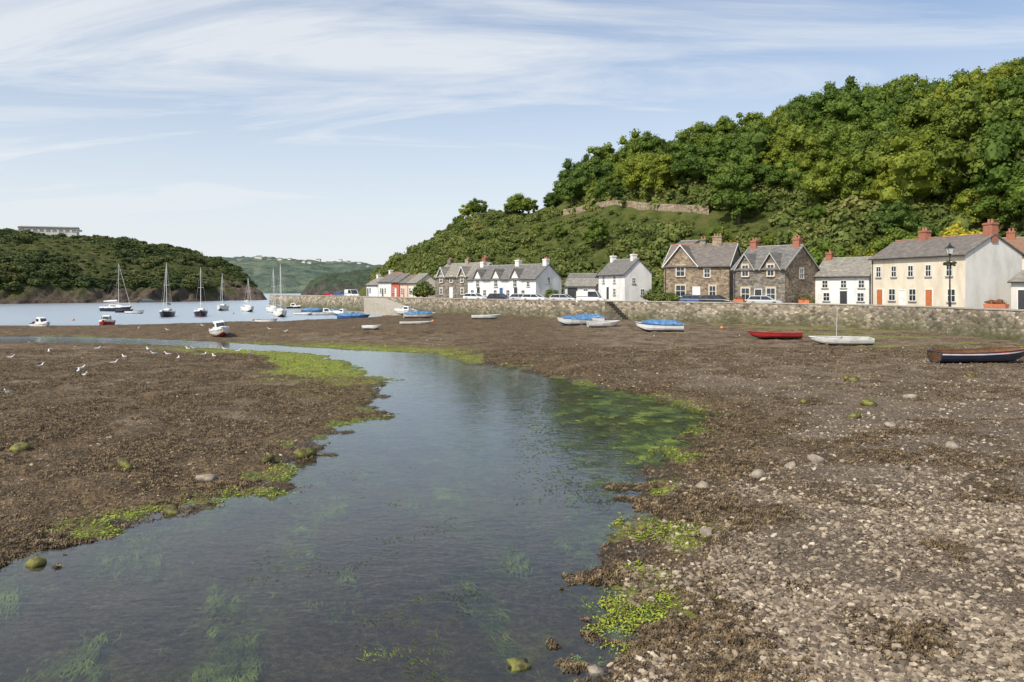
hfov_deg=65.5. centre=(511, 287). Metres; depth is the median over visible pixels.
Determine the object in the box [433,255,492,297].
stone house
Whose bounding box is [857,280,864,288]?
window
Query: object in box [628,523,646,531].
boulder
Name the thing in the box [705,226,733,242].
tree
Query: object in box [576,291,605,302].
parked van
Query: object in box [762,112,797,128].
tree
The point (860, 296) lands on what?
window
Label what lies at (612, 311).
quay steps
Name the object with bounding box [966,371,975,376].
boulder
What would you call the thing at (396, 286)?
cottage
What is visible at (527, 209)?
tree
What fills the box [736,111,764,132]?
tree
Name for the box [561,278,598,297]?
shed
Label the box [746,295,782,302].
parked car
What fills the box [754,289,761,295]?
door
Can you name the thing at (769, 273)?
window
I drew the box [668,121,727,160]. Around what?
tree
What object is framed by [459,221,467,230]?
tree
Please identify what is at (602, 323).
rowing boat
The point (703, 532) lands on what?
boulder
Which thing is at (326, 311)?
motor boat
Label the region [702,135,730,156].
tree
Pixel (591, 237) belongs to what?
tree
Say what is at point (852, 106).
tree
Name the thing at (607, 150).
tree
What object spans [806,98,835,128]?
tree
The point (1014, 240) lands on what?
house
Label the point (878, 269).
window
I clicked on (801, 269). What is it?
window
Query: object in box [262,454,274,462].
boulder
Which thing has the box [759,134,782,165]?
tree
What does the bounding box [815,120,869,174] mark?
tree
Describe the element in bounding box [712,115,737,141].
tree
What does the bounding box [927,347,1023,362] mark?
rowing boat
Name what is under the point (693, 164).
tree
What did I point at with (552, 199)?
tree
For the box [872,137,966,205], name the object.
tree
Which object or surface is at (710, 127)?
tree
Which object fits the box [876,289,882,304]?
door
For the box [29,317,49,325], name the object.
motor boat
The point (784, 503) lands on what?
loose stones
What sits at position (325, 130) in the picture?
sky
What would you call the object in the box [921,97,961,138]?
tree
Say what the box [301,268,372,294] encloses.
headland hill
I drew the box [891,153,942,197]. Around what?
tree
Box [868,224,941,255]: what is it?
tree
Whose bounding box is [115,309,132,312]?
dinghy
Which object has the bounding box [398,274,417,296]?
cottage
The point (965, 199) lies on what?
tree
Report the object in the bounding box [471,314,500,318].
rowing boat
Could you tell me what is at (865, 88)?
tree
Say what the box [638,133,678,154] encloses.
tree
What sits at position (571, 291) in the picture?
door
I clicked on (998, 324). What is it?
quay wall
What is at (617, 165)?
tree
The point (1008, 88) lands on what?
tree
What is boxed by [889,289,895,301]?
window
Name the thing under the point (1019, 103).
tree
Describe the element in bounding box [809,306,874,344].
sailboat
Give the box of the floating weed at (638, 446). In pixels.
[512,376,705,508]
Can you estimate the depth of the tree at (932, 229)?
108.33 m
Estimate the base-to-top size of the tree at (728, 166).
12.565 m
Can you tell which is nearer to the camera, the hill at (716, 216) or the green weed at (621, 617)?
the green weed at (621, 617)
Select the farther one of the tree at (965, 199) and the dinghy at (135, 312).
the dinghy at (135, 312)
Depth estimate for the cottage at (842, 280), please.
102.05 m
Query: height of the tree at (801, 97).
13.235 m
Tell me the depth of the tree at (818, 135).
173.09 m
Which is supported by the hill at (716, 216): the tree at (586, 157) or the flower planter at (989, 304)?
the tree at (586, 157)
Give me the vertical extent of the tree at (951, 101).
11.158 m
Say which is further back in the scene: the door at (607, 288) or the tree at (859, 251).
the door at (607, 288)
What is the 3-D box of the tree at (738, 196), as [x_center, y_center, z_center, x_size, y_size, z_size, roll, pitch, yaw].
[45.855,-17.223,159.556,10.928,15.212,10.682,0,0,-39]
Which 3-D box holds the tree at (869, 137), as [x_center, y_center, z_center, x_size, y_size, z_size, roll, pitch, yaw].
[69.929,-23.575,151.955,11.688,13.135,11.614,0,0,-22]
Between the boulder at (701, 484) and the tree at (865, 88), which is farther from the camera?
the tree at (865, 88)
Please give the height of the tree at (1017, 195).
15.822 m
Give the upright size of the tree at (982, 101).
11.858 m
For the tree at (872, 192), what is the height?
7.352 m
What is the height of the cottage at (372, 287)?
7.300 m
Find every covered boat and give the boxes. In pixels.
[301,307,322,311]
[337,312,369,318]
[403,310,435,317]
[557,315,592,324]
[579,313,605,320]
[635,319,683,331]
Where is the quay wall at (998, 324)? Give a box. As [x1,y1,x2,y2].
[269,295,1023,341]
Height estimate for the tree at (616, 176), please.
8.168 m
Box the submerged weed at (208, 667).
[0,365,700,681]
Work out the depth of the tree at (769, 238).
143.24 m
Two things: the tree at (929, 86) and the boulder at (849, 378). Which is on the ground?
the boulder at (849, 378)
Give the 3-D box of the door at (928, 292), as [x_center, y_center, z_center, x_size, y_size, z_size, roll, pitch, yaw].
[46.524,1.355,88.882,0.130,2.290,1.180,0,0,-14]
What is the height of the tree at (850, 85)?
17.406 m
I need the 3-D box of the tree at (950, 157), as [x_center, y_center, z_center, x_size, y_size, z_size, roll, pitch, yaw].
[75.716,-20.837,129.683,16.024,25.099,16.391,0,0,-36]
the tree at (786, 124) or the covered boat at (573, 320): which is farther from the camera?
the tree at (786, 124)
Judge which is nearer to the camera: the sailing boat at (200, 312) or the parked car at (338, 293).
the sailing boat at (200, 312)
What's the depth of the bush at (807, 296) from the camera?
100.70 m
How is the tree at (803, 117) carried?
on the hill at (716, 216)
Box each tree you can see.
[388,259,396,266]
[452,215,464,221]
[458,203,475,216]
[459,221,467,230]
[461,254,473,262]
[467,198,487,212]
[504,200,521,212]
[505,193,531,212]
[519,198,528,210]
[527,199,538,212]
[530,224,541,231]
[543,192,561,207]
[552,165,600,201]
[552,223,567,237]
[557,158,581,181]
[578,153,589,164]
[580,156,614,180]
[581,217,609,248]
[582,180,603,200]
[586,142,621,169]
[588,151,611,175]
[590,176,611,184]
[591,181,616,201]
[606,169,625,186]
[608,182,624,199]
[609,152,644,171]
[615,141,645,156]
[617,128,653,161]
[617,152,657,190]
[629,131,664,167]
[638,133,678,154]
[640,153,681,196]
[665,159,689,186]
[667,142,725,184]
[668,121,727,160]
[686,121,700,141]
[696,135,720,158]
[702,119,745,134]
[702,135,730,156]
[705,149,758,193]
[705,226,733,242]
[710,131,742,163]
[710,163,764,223]
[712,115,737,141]
[725,125,774,163]
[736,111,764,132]
[749,114,783,134]
[750,162,776,181]
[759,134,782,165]
[760,159,808,188]
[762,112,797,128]
[764,105,788,119]
[764,233,777,244]
[771,107,788,116]
[771,124,820,165]
[772,117,811,148]
[773,155,812,186]
[779,101,806,109]
[786,94,811,113]
[787,101,810,123]
[796,87,847,127]
[797,156,867,199]
[799,115,814,129]
[802,205,826,221]
[803,113,845,133]
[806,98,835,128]
[808,237,847,265]
[811,130,832,147]
[813,136,839,163]
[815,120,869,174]
[817,144,876,195]
[821,87,890,133]
[823,75,860,94]
[832,117,915,150]
[844,243,867,256]
[847,127,903,160]
[858,129,879,133]
[859,129,938,179]
[860,83,893,100]
[860,172,890,198]
[864,85,896,123]
[866,236,892,253]
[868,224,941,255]
[870,80,905,101]
[870,92,936,129]
[870,197,923,233]
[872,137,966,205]
[880,176,944,196]
[888,73,929,94]
[890,97,941,134]
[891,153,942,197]
[898,219,965,239]
[902,127,943,150]
[906,78,942,103]
[911,78,947,100]
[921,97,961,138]
[925,65,1001,109]
[925,83,1023,200]
[931,139,964,151]
[934,68,986,103]
[934,102,987,144]
[940,220,982,236]
[943,98,954,106]
[945,164,969,192]
[949,167,989,193]
[949,189,1005,223]
[960,98,990,109]
[970,167,1023,230]
[972,125,989,138]
[976,115,1023,194]
[982,57,1022,76]
[986,65,1018,80]
[987,99,1023,125]
[993,71,1023,102]
[999,57,1023,67]
[1004,171,1023,214]
[1006,95,1023,119]
[1012,64,1023,75]
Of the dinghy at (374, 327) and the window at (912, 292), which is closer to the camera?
the dinghy at (374, 327)
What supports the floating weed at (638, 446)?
on the water
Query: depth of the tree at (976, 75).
162.09 m
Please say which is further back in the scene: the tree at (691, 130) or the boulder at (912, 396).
the tree at (691, 130)
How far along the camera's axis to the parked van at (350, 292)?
177.22 m
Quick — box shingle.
[512,346,1023,681]
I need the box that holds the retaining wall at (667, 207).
[563,200,708,215]
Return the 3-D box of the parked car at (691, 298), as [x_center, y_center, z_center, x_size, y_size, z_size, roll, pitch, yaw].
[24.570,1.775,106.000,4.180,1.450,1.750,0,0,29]
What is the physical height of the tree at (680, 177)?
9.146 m
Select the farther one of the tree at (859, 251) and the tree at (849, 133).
the tree at (849, 133)
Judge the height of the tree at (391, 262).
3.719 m
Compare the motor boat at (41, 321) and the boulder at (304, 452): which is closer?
the boulder at (304, 452)
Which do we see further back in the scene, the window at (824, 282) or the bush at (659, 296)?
the bush at (659, 296)
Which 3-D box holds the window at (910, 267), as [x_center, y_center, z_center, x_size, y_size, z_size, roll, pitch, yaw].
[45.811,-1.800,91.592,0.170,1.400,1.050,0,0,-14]
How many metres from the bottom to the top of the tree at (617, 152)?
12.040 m
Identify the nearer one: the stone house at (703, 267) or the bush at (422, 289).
the stone house at (703, 267)
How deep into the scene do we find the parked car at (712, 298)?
103.52 m
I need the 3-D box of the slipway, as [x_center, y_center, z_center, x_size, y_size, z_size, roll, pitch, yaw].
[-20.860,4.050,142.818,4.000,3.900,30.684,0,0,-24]
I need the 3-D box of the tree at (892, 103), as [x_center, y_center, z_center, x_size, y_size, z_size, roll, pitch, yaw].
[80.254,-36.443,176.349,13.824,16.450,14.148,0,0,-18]
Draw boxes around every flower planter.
[733,295,744,301]
[798,297,810,302]
[983,300,994,307]
[992,299,1008,308]
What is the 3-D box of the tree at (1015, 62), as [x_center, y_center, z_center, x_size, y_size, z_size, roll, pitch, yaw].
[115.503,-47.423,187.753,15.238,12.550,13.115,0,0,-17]
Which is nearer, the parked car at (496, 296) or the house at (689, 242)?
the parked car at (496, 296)
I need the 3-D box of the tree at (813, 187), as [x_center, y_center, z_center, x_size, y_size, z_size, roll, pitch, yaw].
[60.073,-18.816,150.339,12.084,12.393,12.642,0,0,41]
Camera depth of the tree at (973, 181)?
131.70 m
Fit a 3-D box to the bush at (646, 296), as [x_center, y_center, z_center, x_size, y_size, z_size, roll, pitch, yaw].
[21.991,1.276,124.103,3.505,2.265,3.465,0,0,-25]
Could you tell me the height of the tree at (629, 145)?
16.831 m
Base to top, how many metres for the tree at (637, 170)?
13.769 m
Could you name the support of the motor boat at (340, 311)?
on the water
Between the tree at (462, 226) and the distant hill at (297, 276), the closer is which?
the tree at (462, 226)
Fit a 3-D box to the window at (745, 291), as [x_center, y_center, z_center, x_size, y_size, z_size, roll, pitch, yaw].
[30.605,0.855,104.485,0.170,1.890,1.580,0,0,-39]
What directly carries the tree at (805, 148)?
on the hill at (716, 216)
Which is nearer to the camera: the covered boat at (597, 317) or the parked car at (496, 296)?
the covered boat at (597, 317)
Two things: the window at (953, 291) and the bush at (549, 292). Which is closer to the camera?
the window at (953, 291)
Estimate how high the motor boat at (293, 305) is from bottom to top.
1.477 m
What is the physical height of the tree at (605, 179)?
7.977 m
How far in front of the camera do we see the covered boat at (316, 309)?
156.66 m
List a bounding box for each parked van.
[344,290,359,295]
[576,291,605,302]
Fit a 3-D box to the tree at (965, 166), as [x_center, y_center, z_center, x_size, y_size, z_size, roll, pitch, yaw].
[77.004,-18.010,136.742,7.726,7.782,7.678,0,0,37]
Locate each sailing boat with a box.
[99,263,131,310]
[159,263,175,316]
[194,270,207,316]
[217,275,228,310]
[240,281,253,311]
[266,270,278,312]
[273,264,286,316]
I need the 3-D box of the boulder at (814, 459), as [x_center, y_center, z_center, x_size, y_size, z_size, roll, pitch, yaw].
[8.241,4.727,21.639,0.454,0.459,0.460,0,0,-35]
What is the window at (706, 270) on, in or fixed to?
in the stone house at (703, 267)
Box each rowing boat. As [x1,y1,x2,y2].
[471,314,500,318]
[586,320,619,326]
[748,331,802,338]
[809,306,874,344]
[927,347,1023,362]
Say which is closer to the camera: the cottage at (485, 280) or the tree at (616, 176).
the cottage at (485, 280)
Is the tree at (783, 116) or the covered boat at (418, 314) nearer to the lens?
the covered boat at (418, 314)
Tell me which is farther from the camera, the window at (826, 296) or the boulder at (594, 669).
the window at (826, 296)
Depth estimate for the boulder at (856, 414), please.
28.59 m
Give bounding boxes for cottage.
[365,273,382,295]
[377,269,404,296]
[390,273,410,296]
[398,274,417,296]
[406,273,434,297]
[466,257,562,297]
[597,252,653,300]
[814,249,871,303]
[868,219,1023,308]
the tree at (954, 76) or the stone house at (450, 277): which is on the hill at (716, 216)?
the tree at (954, 76)
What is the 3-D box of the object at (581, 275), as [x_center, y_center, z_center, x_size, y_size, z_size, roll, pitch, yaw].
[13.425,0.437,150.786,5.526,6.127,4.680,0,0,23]
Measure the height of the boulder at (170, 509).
0.264 m
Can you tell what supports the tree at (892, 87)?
on the hill at (716, 216)
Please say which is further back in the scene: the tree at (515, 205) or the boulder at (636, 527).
the tree at (515, 205)
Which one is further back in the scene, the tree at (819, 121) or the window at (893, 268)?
the tree at (819, 121)
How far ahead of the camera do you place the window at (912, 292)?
91.30 m
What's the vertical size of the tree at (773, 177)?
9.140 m
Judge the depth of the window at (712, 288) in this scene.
116.17 m
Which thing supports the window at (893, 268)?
in the cottage at (915, 272)
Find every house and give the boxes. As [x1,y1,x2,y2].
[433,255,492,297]
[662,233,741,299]
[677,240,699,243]
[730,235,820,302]
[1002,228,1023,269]
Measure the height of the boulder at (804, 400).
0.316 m
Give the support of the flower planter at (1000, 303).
on the wall coping
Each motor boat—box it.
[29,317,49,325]
[99,315,115,324]
[209,320,229,336]
[281,303,300,307]
[312,308,335,314]
[334,309,353,315]
[394,306,422,314]
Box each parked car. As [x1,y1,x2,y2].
[323,292,333,295]
[334,292,343,295]
[463,293,486,298]
[487,293,508,298]
[509,294,522,298]
[521,294,548,299]
[549,294,575,299]
[679,295,706,301]
[699,295,733,301]
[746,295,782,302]
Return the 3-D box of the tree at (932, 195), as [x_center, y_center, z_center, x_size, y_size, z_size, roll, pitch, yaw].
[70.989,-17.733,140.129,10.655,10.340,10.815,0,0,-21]
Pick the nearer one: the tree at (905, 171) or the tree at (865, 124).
the tree at (905, 171)
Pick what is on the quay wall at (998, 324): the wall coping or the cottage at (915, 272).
the wall coping
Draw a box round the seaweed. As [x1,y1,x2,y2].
[0,345,1023,681]
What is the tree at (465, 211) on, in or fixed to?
on the hill at (716, 216)
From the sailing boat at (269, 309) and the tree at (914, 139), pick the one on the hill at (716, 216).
the tree at (914, 139)
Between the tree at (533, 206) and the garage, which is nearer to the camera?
the garage
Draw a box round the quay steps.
[605,301,629,319]
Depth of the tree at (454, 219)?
251.07 m
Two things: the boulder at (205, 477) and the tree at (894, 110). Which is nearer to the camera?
the boulder at (205, 477)
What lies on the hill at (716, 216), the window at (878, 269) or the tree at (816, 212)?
the tree at (816, 212)
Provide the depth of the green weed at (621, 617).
16.01 m
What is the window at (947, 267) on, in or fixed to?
in the cottage at (915, 272)
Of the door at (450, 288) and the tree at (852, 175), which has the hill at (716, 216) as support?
the tree at (852, 175)
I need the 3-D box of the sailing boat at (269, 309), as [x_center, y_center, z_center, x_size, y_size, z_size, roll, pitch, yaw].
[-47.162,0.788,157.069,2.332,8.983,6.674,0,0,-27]
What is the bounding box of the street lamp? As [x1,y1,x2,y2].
[945,242,954,306]
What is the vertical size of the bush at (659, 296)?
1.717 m
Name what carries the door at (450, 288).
in the stone house at (450, 277)
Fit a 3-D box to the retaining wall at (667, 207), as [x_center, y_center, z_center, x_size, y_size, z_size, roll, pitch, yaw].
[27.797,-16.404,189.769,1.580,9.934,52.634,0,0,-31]
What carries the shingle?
on the ground
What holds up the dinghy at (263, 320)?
on the water
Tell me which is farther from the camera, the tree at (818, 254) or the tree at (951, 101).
the tree at (951, 101)
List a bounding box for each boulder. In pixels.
[8,442,29,452]
[22,556,46,570]
[117,458,132,469]
[163,504,179,514]
[195,474,216,481]
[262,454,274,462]
[295,447,316,457]
[506,657,530,674]
[587,664,603,675]
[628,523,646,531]
[695,481,709,487]
[699,527,712,537]
[750,469,765,478]
[784,461,795,467]
[800,398,809,402]
[807,454,825,463]
[843,375,858,381]
[847,409,860,418]
[860,398,876,406]
[883,422,896,427]
[902,394,918,398]
[944,441,958,448]
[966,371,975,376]
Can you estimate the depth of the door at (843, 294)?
101.45 m
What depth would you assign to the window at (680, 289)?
118.64 m
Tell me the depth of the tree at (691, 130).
219.35 m
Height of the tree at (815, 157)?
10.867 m
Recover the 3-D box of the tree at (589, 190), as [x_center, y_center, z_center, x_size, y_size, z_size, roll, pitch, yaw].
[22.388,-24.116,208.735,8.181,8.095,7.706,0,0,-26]
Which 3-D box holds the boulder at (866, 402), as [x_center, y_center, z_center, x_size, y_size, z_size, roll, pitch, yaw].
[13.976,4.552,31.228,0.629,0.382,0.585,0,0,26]
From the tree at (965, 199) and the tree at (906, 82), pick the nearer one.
the tree at (965, 199)
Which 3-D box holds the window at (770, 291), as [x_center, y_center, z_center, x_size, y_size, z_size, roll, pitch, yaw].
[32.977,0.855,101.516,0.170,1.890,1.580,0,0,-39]
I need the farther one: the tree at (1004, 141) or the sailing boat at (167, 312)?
the sailing boat at (167, 312)
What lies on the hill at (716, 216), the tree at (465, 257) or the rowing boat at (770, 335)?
the tree at (465, 257)
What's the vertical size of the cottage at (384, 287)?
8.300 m
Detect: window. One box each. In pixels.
[439,287,442,294]
[460,287,463,294]
[675,264,685,276]
[675,284,685,296]
[703,267,710,277]
[708,284,716,294]
[740,286,750,300]
[741,263,749,276]
[765,286,775,299]
[766,263,774,276]
[799,267,803,278]
[821,280,828,288]
[822,292,830,301]
[839,280,847,288]
[856,293,863,301]
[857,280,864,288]
[875,266,881,277]
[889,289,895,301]
[890,266,896,277]
[906,265,912,277]
[908,289,916,301]
[924,265,931,276]
[945,265,952,276]
[946,289,955,302]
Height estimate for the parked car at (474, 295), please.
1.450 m
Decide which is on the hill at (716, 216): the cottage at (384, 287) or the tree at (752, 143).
the tree at (752, 143)
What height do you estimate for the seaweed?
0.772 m
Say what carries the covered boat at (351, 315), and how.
on the ground
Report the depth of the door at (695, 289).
117.44 m
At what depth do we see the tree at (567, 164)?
248.50 m
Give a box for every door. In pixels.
[449,287,452,297]
[567,287,577,297]
[606,287,608,298]
[692,286,699,294]
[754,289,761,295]
[839,290,847,303]
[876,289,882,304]
[899,290,905,304]
[925,289,932,305]
[1017,289,1023,308]
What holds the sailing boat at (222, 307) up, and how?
on the water
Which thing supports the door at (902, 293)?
in the cottage at (915, 272)
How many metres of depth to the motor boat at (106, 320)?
98.67 m
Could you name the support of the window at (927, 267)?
in the cottage at (915, 272)
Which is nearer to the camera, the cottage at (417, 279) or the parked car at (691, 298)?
the parked car at (691, 298)
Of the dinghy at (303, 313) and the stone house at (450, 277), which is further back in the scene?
the stone house at (450, 277)
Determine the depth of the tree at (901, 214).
130.06 m
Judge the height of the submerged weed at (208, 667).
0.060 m
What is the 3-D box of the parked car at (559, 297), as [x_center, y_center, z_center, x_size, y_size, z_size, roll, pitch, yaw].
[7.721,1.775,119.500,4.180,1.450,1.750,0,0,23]
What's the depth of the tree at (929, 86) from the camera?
180.82 m
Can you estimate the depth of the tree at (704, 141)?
182.61 m
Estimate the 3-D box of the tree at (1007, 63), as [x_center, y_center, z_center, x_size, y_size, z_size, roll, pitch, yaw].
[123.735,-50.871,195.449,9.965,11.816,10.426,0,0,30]
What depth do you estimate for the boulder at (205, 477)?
20.34 m
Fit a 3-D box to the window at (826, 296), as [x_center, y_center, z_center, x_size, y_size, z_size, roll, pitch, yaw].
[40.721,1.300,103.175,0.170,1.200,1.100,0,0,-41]
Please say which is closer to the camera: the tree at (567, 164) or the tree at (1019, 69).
the tree at (1019, 69)
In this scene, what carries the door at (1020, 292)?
in the garage
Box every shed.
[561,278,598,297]
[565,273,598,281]
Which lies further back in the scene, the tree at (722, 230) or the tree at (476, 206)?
the tree at (476, 206)
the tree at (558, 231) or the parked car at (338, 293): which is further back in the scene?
the tree at (558, 231)
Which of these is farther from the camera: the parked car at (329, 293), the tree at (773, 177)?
the parked car at (329, 293)
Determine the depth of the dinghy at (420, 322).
94.95 m
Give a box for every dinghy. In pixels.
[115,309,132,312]
[124,310,144,313]
[255,318,277,321]
[294,311,312,314]
[362,325,379,329]
[399,321,431,324]
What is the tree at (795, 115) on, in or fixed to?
on the hill at (716, 216)
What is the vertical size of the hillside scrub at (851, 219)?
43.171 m
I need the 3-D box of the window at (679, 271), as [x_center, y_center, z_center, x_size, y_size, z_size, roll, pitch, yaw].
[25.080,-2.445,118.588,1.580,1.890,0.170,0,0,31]
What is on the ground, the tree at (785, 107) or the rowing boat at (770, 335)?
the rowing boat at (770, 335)
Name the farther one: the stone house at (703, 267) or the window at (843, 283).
the stone house at (703, 267)
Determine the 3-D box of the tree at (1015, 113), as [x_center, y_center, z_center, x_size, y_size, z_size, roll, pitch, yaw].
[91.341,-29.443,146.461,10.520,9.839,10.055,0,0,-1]
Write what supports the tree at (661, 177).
on the hill at (716, 216)
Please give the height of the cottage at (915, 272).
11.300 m
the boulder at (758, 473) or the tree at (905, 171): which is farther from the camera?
the tree at (905, 171)
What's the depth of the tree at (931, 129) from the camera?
152.39 m
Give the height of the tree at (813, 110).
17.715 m
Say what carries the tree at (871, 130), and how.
on the hill at (716, 216)
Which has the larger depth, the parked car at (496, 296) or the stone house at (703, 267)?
the parked car at (496, 296)
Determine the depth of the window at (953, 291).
85.64 m
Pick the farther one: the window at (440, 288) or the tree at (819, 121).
the tree at (819, 121)
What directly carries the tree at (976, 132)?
on the hill at (716, 216)
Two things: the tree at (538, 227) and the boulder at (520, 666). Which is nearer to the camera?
the boulder at (520, 666)
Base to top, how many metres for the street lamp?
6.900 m
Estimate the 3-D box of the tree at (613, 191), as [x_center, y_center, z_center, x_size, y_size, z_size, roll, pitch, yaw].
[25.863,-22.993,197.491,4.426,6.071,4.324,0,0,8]
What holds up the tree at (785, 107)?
on the hill at (716, 216)
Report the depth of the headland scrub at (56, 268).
285.53 m
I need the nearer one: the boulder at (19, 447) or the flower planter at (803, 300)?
the boulder at (19, 447)
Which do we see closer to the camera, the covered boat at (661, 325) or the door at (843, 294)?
the covered boat at (661, 325)
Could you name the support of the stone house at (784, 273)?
on the quayside road
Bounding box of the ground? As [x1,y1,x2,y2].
[0,313,1023,681]
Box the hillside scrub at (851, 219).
[366,138,1023,292]
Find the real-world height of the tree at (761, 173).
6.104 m
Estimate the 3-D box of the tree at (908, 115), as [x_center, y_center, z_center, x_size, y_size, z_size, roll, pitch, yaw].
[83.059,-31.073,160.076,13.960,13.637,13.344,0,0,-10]
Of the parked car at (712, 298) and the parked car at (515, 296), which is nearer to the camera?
the parked car at (712, 298)
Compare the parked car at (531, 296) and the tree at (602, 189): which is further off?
the tree at (602, 189)
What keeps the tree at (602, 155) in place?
on the hill at (716, 216)
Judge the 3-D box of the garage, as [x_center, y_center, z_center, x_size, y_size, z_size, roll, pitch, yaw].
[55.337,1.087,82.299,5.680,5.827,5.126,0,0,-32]
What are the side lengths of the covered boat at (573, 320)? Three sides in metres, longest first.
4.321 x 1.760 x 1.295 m
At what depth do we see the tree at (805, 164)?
161.69 m
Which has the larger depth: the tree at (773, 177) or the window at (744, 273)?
the tree at (773, 177)
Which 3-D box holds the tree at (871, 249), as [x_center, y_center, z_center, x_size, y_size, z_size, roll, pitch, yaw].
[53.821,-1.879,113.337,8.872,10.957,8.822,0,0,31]
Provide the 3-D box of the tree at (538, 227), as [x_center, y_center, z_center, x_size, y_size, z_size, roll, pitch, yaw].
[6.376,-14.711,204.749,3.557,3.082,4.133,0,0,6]
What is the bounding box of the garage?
[1007,270,1023,308]
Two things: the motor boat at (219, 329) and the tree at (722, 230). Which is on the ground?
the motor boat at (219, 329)
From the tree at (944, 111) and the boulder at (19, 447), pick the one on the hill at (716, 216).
the tree at (944, 111)
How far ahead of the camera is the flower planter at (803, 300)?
92.23 m
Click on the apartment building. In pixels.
(67, 231)
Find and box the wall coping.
[296,295,1023,310]
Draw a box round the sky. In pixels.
[0,0,1023,264]
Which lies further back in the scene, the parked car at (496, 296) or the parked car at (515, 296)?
the parked car at (496, 296)
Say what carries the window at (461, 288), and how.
in the stone house at (450, 277)
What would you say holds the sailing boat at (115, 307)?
on the water
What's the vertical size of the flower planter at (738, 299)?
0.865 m
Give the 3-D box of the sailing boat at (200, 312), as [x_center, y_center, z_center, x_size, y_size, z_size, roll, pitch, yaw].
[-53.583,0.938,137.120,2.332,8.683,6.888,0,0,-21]
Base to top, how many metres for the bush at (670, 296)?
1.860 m
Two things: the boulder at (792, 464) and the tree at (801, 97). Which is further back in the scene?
the tree at (801, 97)
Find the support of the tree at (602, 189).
on the hill at (716, 216)
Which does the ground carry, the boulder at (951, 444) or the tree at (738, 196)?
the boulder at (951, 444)
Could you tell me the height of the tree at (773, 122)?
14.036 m
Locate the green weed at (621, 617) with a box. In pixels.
[37,337,1021,664]
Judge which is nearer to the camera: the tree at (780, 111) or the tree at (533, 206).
the tree at (780, 111)
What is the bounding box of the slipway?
[364,298,415,315]
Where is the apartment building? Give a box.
[17,226,81,236]
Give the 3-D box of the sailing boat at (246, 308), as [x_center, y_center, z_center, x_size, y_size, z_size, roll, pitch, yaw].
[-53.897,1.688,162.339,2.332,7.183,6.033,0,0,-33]
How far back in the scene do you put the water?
73.21 m
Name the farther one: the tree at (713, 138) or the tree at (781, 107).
the tree at (781, 107)
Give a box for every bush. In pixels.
[410,280,434,296]
[545,289,558,297]
[643,288,663,300]
[649,292,668,300]
[666,292,680,300]
[796,294,814,302]
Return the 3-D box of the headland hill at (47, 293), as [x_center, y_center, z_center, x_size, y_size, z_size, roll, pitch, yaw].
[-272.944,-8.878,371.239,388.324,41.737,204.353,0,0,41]
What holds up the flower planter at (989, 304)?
on the wall coping
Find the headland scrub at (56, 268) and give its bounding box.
[0,228,257,290]
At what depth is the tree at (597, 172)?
218.13 m
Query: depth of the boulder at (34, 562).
14.29 m
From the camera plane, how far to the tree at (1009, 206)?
119.72 m
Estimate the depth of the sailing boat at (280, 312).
134.22 m
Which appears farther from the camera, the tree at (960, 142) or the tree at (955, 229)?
the tree at (960, 142)
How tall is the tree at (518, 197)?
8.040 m
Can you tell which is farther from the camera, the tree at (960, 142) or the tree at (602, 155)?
the tree at (602, 155)
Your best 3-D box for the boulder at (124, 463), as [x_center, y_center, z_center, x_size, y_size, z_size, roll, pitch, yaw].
[-10.203,4.688,21.004,0.339,0.348,0.480,0,0,-43]
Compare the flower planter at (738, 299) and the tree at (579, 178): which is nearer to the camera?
the flower planter at (738, 299)
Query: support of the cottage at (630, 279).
on the quayside road
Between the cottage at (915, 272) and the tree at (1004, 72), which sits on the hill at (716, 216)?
the tree at (1004, 72)
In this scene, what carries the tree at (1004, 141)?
on the hill at (716, 216)
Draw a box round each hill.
[0,230,266,303]
[222,256,381,292]
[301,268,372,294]
[358,182,1005,295]
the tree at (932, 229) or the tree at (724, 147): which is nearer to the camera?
the tree at (932, 229)
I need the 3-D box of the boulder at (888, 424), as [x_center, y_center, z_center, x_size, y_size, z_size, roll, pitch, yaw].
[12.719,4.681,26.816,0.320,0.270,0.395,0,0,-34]
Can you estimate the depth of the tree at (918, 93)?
175.64 m
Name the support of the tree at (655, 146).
on the hill at (716, 216)
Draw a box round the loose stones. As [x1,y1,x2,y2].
[1,324,1023,557]

